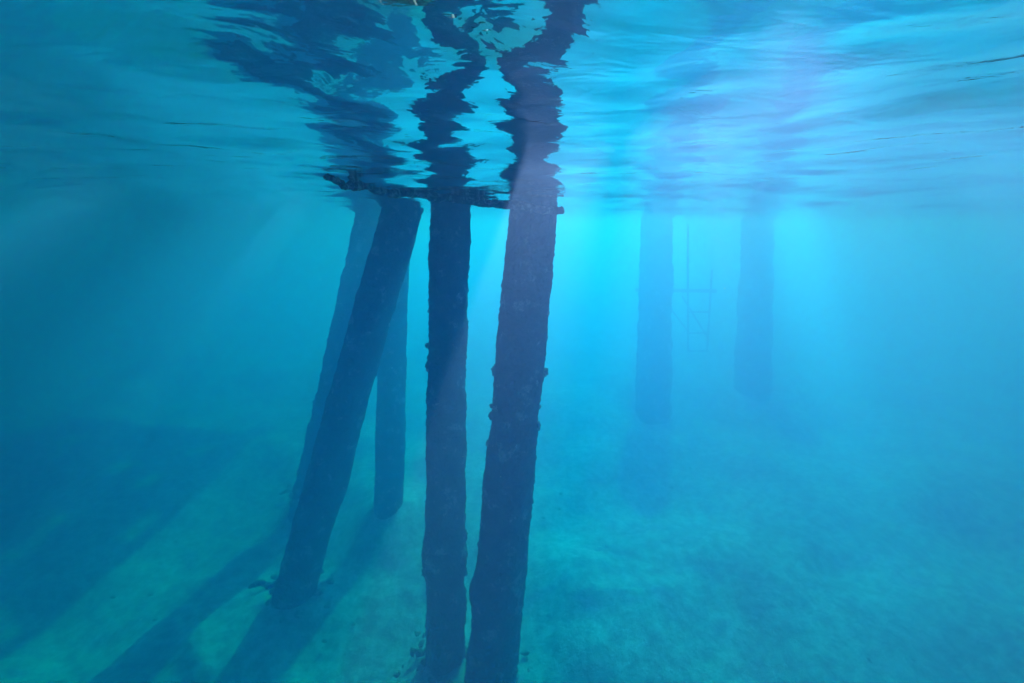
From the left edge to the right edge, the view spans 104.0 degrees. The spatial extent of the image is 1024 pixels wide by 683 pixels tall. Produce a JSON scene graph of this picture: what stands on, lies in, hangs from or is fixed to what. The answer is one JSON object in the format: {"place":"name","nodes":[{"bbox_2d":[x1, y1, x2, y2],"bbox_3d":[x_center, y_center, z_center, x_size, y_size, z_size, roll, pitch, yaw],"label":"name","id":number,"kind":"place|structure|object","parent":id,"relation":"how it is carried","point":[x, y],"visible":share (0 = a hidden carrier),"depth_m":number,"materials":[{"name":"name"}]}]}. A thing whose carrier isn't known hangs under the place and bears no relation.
{"place":"outdoors","nodes":[
{"label":"outdoors","id":0,"kind":"place"},
{"bbox_2d":[0,237,1023,682],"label":"seabed","id":1,"kind":"structure","parent":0,"point":[872,507],"depth_m":5.29,"materials":[{"name":"sand"}]},
{"bbox_2d":[249,580,276,588],"bbox_3d":[-2.182,2.147,3.564,0.336,0.128,0.061,-1,16,-4],"label":"driftwood","id":2,"kind":"object","parent":1,"relation":"on","point":[264,584],"visible":0.79,"depth_m":3.56,"materials":[{"name":"brown wood"}]},
{"bbox_2d":[288,213,379,521],"bbox_3d":[-2.044,0.018,4.902,0.450,4.413,1.973,13,20,38],"label":"piling","id":3,"kind":"object","parent":1,"relation":"on","point":[363,229],"visible":0.34,"depth_m":4.72,"materials":[{"name":"brown wood"}]},
{"bbox_2d":[271,206,423,609],"bbox_3d":[-1.371,0.448,3.388,1.932,4.386,0.350,-12,20,-35],"label":"piling","id":4,"kind":"object","parent":1,"relation":"on","point":[326,483],"visible":0.84,"depth_m":3.27,"materials":[{"name":"brown wood"}]},
{"bbox_2d":[374,261,409,519],"bbox_3d":[-1.290,0.186,4.304,0.328,4.353,1.487,2,16,5],"label":"piling","id":5,"kind":"object","parent":1,"relation":"on","point":[390,441],"visible":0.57,"depth_m":4.19,"materials":[{"name":"brown wood"}]},
{"bbox_2d":[421,205,471,675],"bbox_3d":[-0.481,0.573,2.949,0.348,4.341,1.375,1,16,4],"label":"piling","id":6,"kind":"object","parent":1,"relation":"on","point":[444,554],"visible":0.87,"depth_m":2.83,"materials":[{"name":"brown wood"}]},
{"bbox_2d":[57,407,914,682],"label":"shell rubble","id":7,"kind":"object","parent":1,"relation":"on","point":[418,652],"visible":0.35,"depth_m":3.29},
{"bbox_2d":[464,203,557,682],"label":"piling","id":8,"kind":"object","parent":1,"relation":"on","point":[497,588],"visible":0.88,"depth_m":2.52,"materials":[{"name":"brown wood"}]},
{"bbox_2d":[635,219,673,424],"bbox_3d":[2.793,-0.819,7.787,0.674,4.626,3.389,4,16,12],"label":"piling","id":9,"kind":"object","parent":1,"relation":"on","point":[653,376],"visible":0.88,"depth_m":7.40,"materials":[{"name":"brown wood"}]},
{"bbox_2d":[635,224,716,351],"bbox_3d":[3.637,-1.198,8.873,1.706,2.720,0.786,5,17,17],"label":"ladder","id":10,"kind":"object","parent":9,"relation":"hanging from","point":[710,291],"visible":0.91,"depth_m":8.78,"materials":[{"name":"metal"}]},
{"bbox_2d":[733,220,774,401],"bbox_3d":[5.250,-1.047,8.629,0.701,4.714,4.427,7,17,22],"label":"piling","id":11,"kind":"object","parent":1,"relation":"on","point":[753,378],"visible":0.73,"depth_m":8.17,"materials":[{"name":"brown wood"}]},
{"bbox_2d":[0,0,1023,225],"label":"water","id":12,"kind":"structure","parent":0,"point":[580,112],"depth_m":0.54,"materials":[{"name":"blue liquid"}]},
{"bbox_2d":[323,173,564,214],"bbox_3d":[-0.256,-0.637,1.794,0.331,0.108,1.338,13,20,38],"label":"floating branch","id":13,"kind":"object","parent":12,"relation":"on","point":[468,199],"visible":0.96,"depth_m":1.91,"materials":[{"name":"plant"}]},
{"bbox_2d":[0,14,1023,252],"label":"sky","id":14,"kind":"structure","parent":0,"point":[12,238],"materials":[{"name":"blue"}]},
{"bbox_3d":[-8.204,-1.770,2.872,11.592,0.280,14.596,0,16,0],"label":"landing stage","id":15,"kind":"object","parent":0,"visible":0},
{"bbox_2d":[382,0,484,30],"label":"pier deck","id":16,"kind":"structure","parent":15,"relation":"attached to","point":[417,2],"depth_m":1.88,"materials":[{"name":"brown wood"}]}
]}

